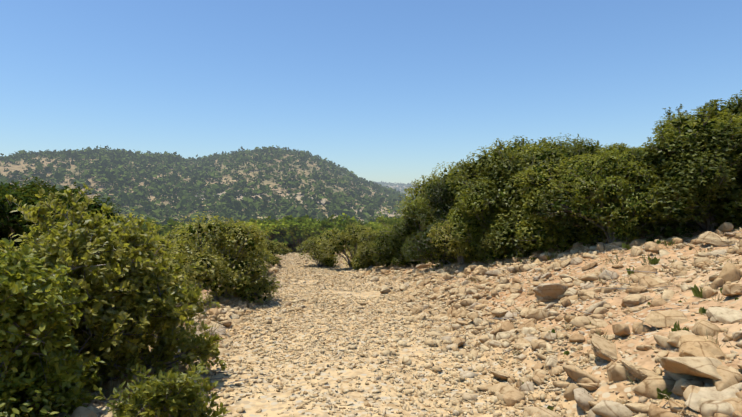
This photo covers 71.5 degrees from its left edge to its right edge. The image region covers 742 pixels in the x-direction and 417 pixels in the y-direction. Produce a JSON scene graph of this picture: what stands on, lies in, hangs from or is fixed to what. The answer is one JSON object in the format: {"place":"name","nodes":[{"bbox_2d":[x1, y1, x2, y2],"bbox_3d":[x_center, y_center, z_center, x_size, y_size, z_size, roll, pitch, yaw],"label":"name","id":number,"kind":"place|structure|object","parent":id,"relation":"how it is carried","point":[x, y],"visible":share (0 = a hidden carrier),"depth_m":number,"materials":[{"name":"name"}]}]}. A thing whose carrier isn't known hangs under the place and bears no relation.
{"place":"outdoors","nodes":[
{"label":"outdoors","id":0,"kind":"place"},
{"bbox_2d":[0,153,741,416],"bbox_3d":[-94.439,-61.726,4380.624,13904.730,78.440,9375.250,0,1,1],"label":"ground","id":1,"kind":"structure","parent":0,"point":[272,407],"depth_m":5.89,"materials":[{"name":"soil"}]},
{"bbox_2d":[0,194,19,251],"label":"bush","id":2,"kind":"object","parent":1,"relation":"on","point":[2,233],"visible":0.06,"depth_m":21.78,"materials":[{"name":"green plant"}]},
{"bbox_2d":[0,185,31,242],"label":"bush","id":3,"kind":"object","parent":1,"relation":"on","point":[2,192],"visible":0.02,"depth_m":24.89,"materials":[{"name":"green plant"}]},
{"bbox_2d":[0,176,61,200],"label":"bush","id":4,"kind":"object","parent":1,"relation":"on","point":[12,187],"depth_m":30.51,"materials":[{"name":"green plant"}]},
{"bbox_2d":[0,182,75,250],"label":"bush","id":5,"kind":"object","parent":1,"relation":"on","point":[12,222],"visible":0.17,"depth_m":22.02,"materials":[{"name":"green plant"}]},
{"bbox_2d":[15,177,81,192],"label":"bush","id":6,"kind":"object","parent":1,"relation":"on","point":[48,186],"visible":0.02,"depth_m":35.66,"materials":[{"name":"green plant"}]},
{"bbox_2d":[0,234,104,416],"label":"shrub","id":7,"kind":"object","parent":1,"relation":"on","point":[28,291],"visible":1,"depth_m":3.60,"materials":[{"name":"green plant"}]},
{"bbox_2d":[49,182,120,235],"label":"bush","id":8,"kind":"object","parent":1,"relation":"on","point":[95,205],"visible":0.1,"depth_m":32.28,"materials":[{"name":"green plant"}]},
{"bbox_2d":[5,227,194,415],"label":"bush","id":9,"kind":"object","parent":1,"relation":"on","point":[182,284],"depth_m":8.35,"materials":[{"name":"green plant"}]},
{"bbox_2d":[0,183,225,416],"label":"shrub","id":10,"kind":"object","parent":1,"relation":"on","point":[114,275],"visible":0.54,"depth_m":4.65,"materials":[{"name":"green plant"}]},
{"bbox_2d":[118,217,186,234],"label":"bush","id":11,"kind":"object","parent":1,"relation":"on","point":[169,228],"visible":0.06,"depth_m":56.55,"materials":[{"name":"green plant"}]},
{"bbox_2d":[93,357,230,416],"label":"shrublet","id":12,"kind":"object","parent":1,"relation":"on","point":[182,398],"visible":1,"depth_m":3.55,"materials":[{"name":"green plant"}]},
{"bbox_2d":[62,255,273,416],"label":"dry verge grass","id":13,"kind":"structure","parent":1,"relation":"on","point":[210,296],"depth_m":6.80,"materials":[{"name":"plant"}]},
{"bbox_2d":[171,267,196,291],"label":"bush","id":14,"kind":"object","parent":1,"relation":"on","point":[190,284],"visible":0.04,"depth_m":24.64,"materials":[{"name":"green plant"}]},
{"bbox_2d":[152,225,242,310],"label":"bush","id":15,"kind":"object","parent":1,"relation":"on","point":[172,237],"visible":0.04,"depth_m":11.88,"materials":[{"name":"green plant"}]},
{"bbox_2d":[0,145,421,227],"bbox_3d":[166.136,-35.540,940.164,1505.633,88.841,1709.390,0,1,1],"label":"hill scrub","id":16,"kind":"object","parent":1,"relation":"on","point":[97,168],"visible":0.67,"depth_m":267.64,"materials":[{"name":"green plant"}]},
{"bbox_2d":[167,211,281,303],"bbox_3d":[-2.818,1.005,10.113,2.268,1.911,2.278,0,1,-23],"label":"bush","id":17,"kind":"object","parent":1,"relation":"on","point":[248,281],"visible":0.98,"depth_m":9.93,"materials":[{"name":"green plant"}]},
{"bbox_2d":[220,238,270,269],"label":"bush","id":18,"kind":"object","parent":1,"relation":"on","point":[261,252],"depth_m":16.21,"materials":[{"name":"green plant"}]},
{"bbox_2d":[227,217,289,240],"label":"bush","id":19,"kind":"object","parent":1,"relation":"on","point":[271,233],"visible":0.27,"depth_m":44.99,"materials":[{"name":"green plant"}]},
{"bbox_2d":[258,216,274,241],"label":"valley tree","id":20,"kind":"object","parent":1,"relation":"on","point":[265,221],"visible":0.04,"depth_m":52.94,"materials":[{"name":"green plant"}]},
{"bbox_2d":[256,238,283,265],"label":"bush","id":21,"kind":"object","parent":1,"relation":"on","point":[273,248],"visible":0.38,"depth_m":20.48,"materials":[{"name":"green plant"}]},
{"bbox_2d":[273,242,291,254],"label":"bush","id":22,"kind":"object","parent":1,"relation":"on","point":[281,245],"visible":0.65,"depth_m":33.32,"materials":[{"name":"green plant"}]},
{"bbox_2d":[266,222,303,251],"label":"bush","id":23,"kind":"object","parent":1,"relation":"on","point":[288,237],"visible":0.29,"depth_m":51.13,"materials":[{"name":"green plant"}]},
{"bbox_2d":[267,215,319,246],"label":"bush","id":24,"kind":"object","parent":1,"relation":"on","point":[305,218],"visible":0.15,"depth_m":57.31,"materials":[{"name":"green plant"}]},
{"bbox_2d":[269,219,325,252],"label":"bush","id":25,"kind":"object","parent":1,"relation":"on","point":[302,229],"visible":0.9,"depth_m":44.38,"materials":[{"name":"green plant"}]},
{"bbox_2d":[296,236,338,266],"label":"bush","id":26,"kind":"object","parent":1,"relation":"on","point":[321,258],"visible":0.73,"depth_m":20.96,"materials":[{"name":"green plant"}]},
{"bbox_2d":[321,214,338,226],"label":"valley tree","id":27,"kind":"object","parent":1,"relation":"on","point":[329,219],"visible":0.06,"depth_m":56.64,"materials":[{"name":"green plant"}]},
{"bbox_2d":[320,220,352,238],"bbox_3d":[-2.512,2.153,39.511,3.209,2.634,3.465,0,1,-42],"label":"valley tree","id":28,"kind":"object","parent":1,"relation":"on","point":[343,225],"visible":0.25,"depth_m":39.32,"materials":[{"name":"green plant"}]},
{"bbox_2d":[317,222,374,269],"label":"bush","id":29,"kind":"object","parent":1,"relation":"on","point":[338,245],"visible":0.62,"depth_m":19.41,"materials":[{"name":"green plant"}]},
{"bbox_2d":[331,215,372,225],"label":"valley tree","id":30,"kind":"object","parent":1,"relation":"on","point":[362,223],"visible":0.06,"depth_m":67.44,"materials":[{"name":"green plant"}]},
{"bbox_2d":[334,213,371,230],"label":"valley tree","id":31,"kind":"object","parent":1,"relation":"on","point":[348,220],"visible":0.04,"depth_m":61.92,"materials":[{"name":"green plant"}]},
{"bbox_2d":[350,228,388,267],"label":"bush","id":32,"kind":"object","parent":1,"relation":"on","point":[365,239],"visible":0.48,"depth_m":18.61,"materials":[{"name":"green plant"}]},
{"bbox_2d":[359,223,384,228],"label":"bush","id":33,"kind":"object","parent":1,"relation":"on","point":[370,225],"visible":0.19,"depth_m":50.22,"materials":[{"name":"green plant"}]},
{"bbox_2d":[369,226,389,232],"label":"bush","id":34,"kind":"object","parent":1,"relation":"on","point":[372,227],"visible":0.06,"depth_m":33.76,"materials":[{"name":"green plant"}]},
{"bbox_2d":[369,217,396,229],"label":"valley tree","id":35,"kind":"object","parent":1,"relation":"on","point":[374,223],"visible":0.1,"depth_m":62.99,"materials":[{"name":"green plant"}]},
{"bbox_2d":[376,216,396,228],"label":"valley tree","id":36,"kind":"object","parent":1,"relation":"on","point":[387,220],"visible":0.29,"depth_m":53.12,"materials":[{"name":"green plant"}]},
{"bbox_2d":[367,229,419,266],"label":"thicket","id":37,"kind":"object","parent":1,"relation":"on","point":[388,257],"visible":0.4,"depth_m":17.07,"materials":[{"name":"green plant"}]},
{"bbox_2d":[52,220,741,416],"bbox_3d":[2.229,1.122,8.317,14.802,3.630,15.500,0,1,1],"label":"rubble rocks","id":38,"kind":"object","parent":1,"relation":"on","point":[684,385],"visible":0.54,"depth_m":6.39,"materials":[{"name":"beige stone"}]},
{"bbox_2d":[390,217,405,226],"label":"valley tree","id":39,"kind":"object","parent":1,"relation":"on","point":[398,221],"visible":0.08,"depth_m":48.08,"materials":[{"name":"green plant"}]},
{"bbox_2d":[70,226,741,415],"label":"fallen dry twigs","id":40,"kind":"object","parent":1,"relation":"on","point":[467,318],"visible":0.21,"depth_m":6.69,"materials":[{"name":"brown wood"}]},
{"bbox_2d":[377,187,436,244],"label":"bush","id":41,"kind":"object","parent":1,"relation":"on","point":[411,206],"visible":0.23,"depth_m":16.54,"materials":[{"name":"green plant"}]},
{"bbox_2d":[87,227,741,416],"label":"track gravel rocks","id":42,"kind":"object","parent":1,"relation":"on","point":[471,397],"depth_m":6.39,"materials":[{"name":"beige gravel"}]},
{"bbox_2d":[389,202,439,263],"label":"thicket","id":43,"kind":"object","parent":1,"relation":"on","point":[402,233],"visible":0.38,"depth_m":16.04,"materials":[{"name":"green plant"}]},
{"bbox_2d":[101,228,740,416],"bbox_3d":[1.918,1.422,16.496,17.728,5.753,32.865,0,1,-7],"label":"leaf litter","id":44,"kind":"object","parent":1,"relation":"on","point":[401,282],"visible":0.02,"depth_m":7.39,"materials":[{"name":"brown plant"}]},
{"bbox_2d":[396,170,447,225],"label":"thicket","id":45,"kind":"object","parent":1,"relation":"on","point":[423,186],"visible":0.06,"depth_m":17.39,"materials":[{"name":"green plant"}]},
{"bbox_2d":[402,175,468,263],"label":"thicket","id":46,"kind":"object","parent":1,"relation":"on","point":[442,201],"visible":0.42,"depth_m":13.80,"materials":[{"name":"green plant"}]},
{"bbox_2d":[156,227,738,410],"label":"weeds","id":47,"kind":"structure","parent":1,"relation":"on","point":[695,289],"depth_m":5.47,"materials":[{"name":"green plant"}]},
{"bbox_2d":[427,160,468,252],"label":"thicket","id":48,"kind":"object","parent":1,"relation":"on","point":[445,170],"visible":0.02,"depth_m":15.50,"materials":[{"name":"green plant"}]},
{"bbox_2d":[420,219,481,267],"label":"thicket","id":49,"kind":"object","parent":1,"relation":"on","point":[459,248],"visible":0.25,"depth_m":12.66,"materials":[{"name":"green plant"}]},
{"bbox_2d":[179,231,741,415],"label":"boulders","id":50,"kind":"object","parent":1,"relation":"on","point":[691,360],"visible":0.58,"depth_m":4.59,"materials":[{"name":"beige stone"}]},
{"bbox_2d":[445,146,525,229],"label":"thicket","id":51,"kind":"object","parent":1,"relation":"on","point":[469,169],"visible":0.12,"depth_m":13.24,"materials":[{"name":"green plant"}]},
{"bbox_2d":[462,222,516,265],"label":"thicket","id":52,"kind":"object","parent":1,"relation":"on","point":[483,247],"visible":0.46,"depth_m":12.12,"materials":[{"name":"green plant"}]},
{"bbox_2d":[447,175,542,262],"bbox_3d":[3.050,0.306,12.720,2.173,2.268,2.551,0,1,17],"label":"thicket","id":53,"kind":"object","parent":1,"relation":"on","point":[472,207],"visible":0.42,"depth_m":12.08,"materials":[{"name":"green plant"}]},
{"bbox_2d":[454,146,565,258],"bbox_3d":[3.507,-0.096,12.598,2.922,2.758,2.577,0,1,-44],"label":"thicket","id":54,"kind":"object","parent":1,"relation":"on","point":[498,174],"visible":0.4,"depth_m":12.10,"materials":[{"name":"green plant"}]},
{"bbox_2d":[479,137,564,251],"bbox_3d":[4.149,-0.257,12.994,2.809,2.984,3.184,0,1,7],"label":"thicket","id":55,"kind":"object","parent":1,"relation":"on","point":[499,148],"visible":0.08,"depth_m":12.50,"materials":[{"name":"green plant"}]},
{"bbox_2d":[489,135,569,156],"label":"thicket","id":56,"kind":"object","parent":1,"relation":"on","point":[519,143],"visible":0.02,"depth_m":18.19,"materials":[{"name":"green plant"}]},
{"bbox_2d":[512,217,558,256],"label":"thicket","id":57,"kind":"object","parent":1,"relation":"on","point":[530,251],"visible":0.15,"depth_m":11.48,"materials":[{"name":"green plant"}]},
{"bbox_2d":[344,228,736,395],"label":"dry grass slope","id":58,"kind":"structure","parent":1,"relation":"on","point":[604,335],"depth_m":6.66,"materials":[{"name":"plant"}]},
{"bbox_2d":[493,149,611,251],"bbox_3d":[4.223,-0.108,11.133,2.673,2.214,2.726,0,1,-13],"label":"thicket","id":59,"kind":"object","parent":1,"relation":"on","point":[539,184],"visible":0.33,"depth_m":10.60,"materials":[{"name":"green plant"}]},
{"bbox_2d":[439,226,685,262],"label":"thicket foot grass","id":60,"kind":"structure","parent":1,"relation":"on","point":[555,250],"depth_m":10.17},
{"bbox_2d":[525,140,602,188],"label":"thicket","id":61,"kind":"object","parent":1,"relation":"on","point":[566,155],"visible":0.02,"depth_m":12.18,"materials":[{"name":"green plant"}]},
{"bbox_2d":[535,193,593,243],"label":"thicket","id":62,"kind":"object","parent":1,"relation":"on","point":[569,234],"visible":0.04,"depth_m":10.84,"materials":[{"name":"green plant"}]},
{"bbox_2d":[534,133,600,193],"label":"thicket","id":63,"kind":"object","parent":1,"relation":"on","point":[577,144],"visible":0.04,"depth_m":12.49,"materials":[{"name":"green plant"}]},
{"bbox_2d":[553,148,672,244],"bbox_3d":[4.302,-0.150,9.500,1.937,1.920,2.274,0,1,16],"label":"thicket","id":64,"kind":"object","parent":1,"relation":"on","point":[592,194],"visible":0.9,"depth_m":9.14,"materials":[{"name":"green plant"}]},
{"bbox_2d":[600,143,628,152],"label":"thicket","id":65,"kind":"object","parent":1,"relation":"on","point":[612,146],"depth_m":14.34,"materials":[{"name":"green plant"}]},
{"bbox_2d":[591,143,641,159],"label":"thicket","id":66,"kind":"object","parent":1,"relation":"on","point":[620,148],"visible":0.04,"depth_m":11.40,"materials":[{"name":"green plant"}]},
{"bbox_2d":[536,147,698,241],"bbox_3d":[4.838,-0.234,9.964,2.746,1.922,2.586,0,1,40],"label":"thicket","id":67,"kind":"object","parent":1,"relation":"on","point":[556,206],"visible":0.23,"depth_m":9.75,"materials":[{"name":"green plant"}]},
{"bbox_2d":[572,164,698,241],"bbox_3d":[5.057,-0.112,9.965,2.163,1.755,2.452,0,1,26],"label":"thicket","id":68,"kind":"object","parent":1,"relation":"on","point":[646,187],"visible":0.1,"depth_m":9.23,"materials":[{"name":"green plant"}]},
{"bbox_2d":[626,188,706,235],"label":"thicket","id":69,"kind":"object","parent":1,"relation":"on","point":[682,225],"visible":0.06,"depth_m":9.23,"materials":[{"name":"green plant"}]},
{"bbox_2d":[606,103,741,228],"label":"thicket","id":70,"kind":"object","parent":1,"relation":"on","point":[688,129],"visible":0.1,"depth_m":8.81,"materials":[{"name":"green plant"}]},
{"bbox_2d":[618,122,741,231],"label":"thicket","id":71,"kind":"object","parent":1,"relation":"on","point":[681,195],"visible":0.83,"depth_m":8.40,"materials":[{"name":"green plant"}]},
{"bbox_2d":[652,98,730,139],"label":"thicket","id":72,"kind":"object","parent":1,"relation":"on","point":[713,104],"visible":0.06,"depth_m":13.34,"materials":[{"name":"green plant"}]},
{"bbox_2d":[667,123,741,216],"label":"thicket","id":73,"kind":"object","parent":1,"relation":"on","point":[702,140],"visible":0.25,"depth_m":8.49,"materials":[{"name":"green plant"}]},
{"bbox_2d":[681,112,741,127],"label":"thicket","id":74,"kind":"object","parent":1,"relation":"on","point":[736,122],"depth_m":9.77,"materials":[{"name":"green plant"}]},
{"bbox_2d":[697,126,741,215],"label":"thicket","id":75,"kind":"object","parent":1,"relation":"on","point":[735,165],"visible":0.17,"depth_m":8.47,"materials":[{"name":"green plant"}]},
{"bbox_2d":[724,90,741,119],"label":"thicket","id":76,"kind":"object","parent":1,"relation":"on","point":[737,110],"visible":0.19,"depth_m":11.90,"materials":[{"name":"green plant"}]},
{"bbox_2d":[731,175,741,226],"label":"thicket","id":77,"kind":"object","parent":1,"relation":"on","point":[737,223],"visible":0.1,"depth_m":8.75,"materials":[{"name":"green plant"}]},
{"bbox_2d":[0,0,741,184],"label":"sky","id":78,"kind":"structure","parent":0,"point":[391,91],"materials":[{"name":"blue"}]}
]}

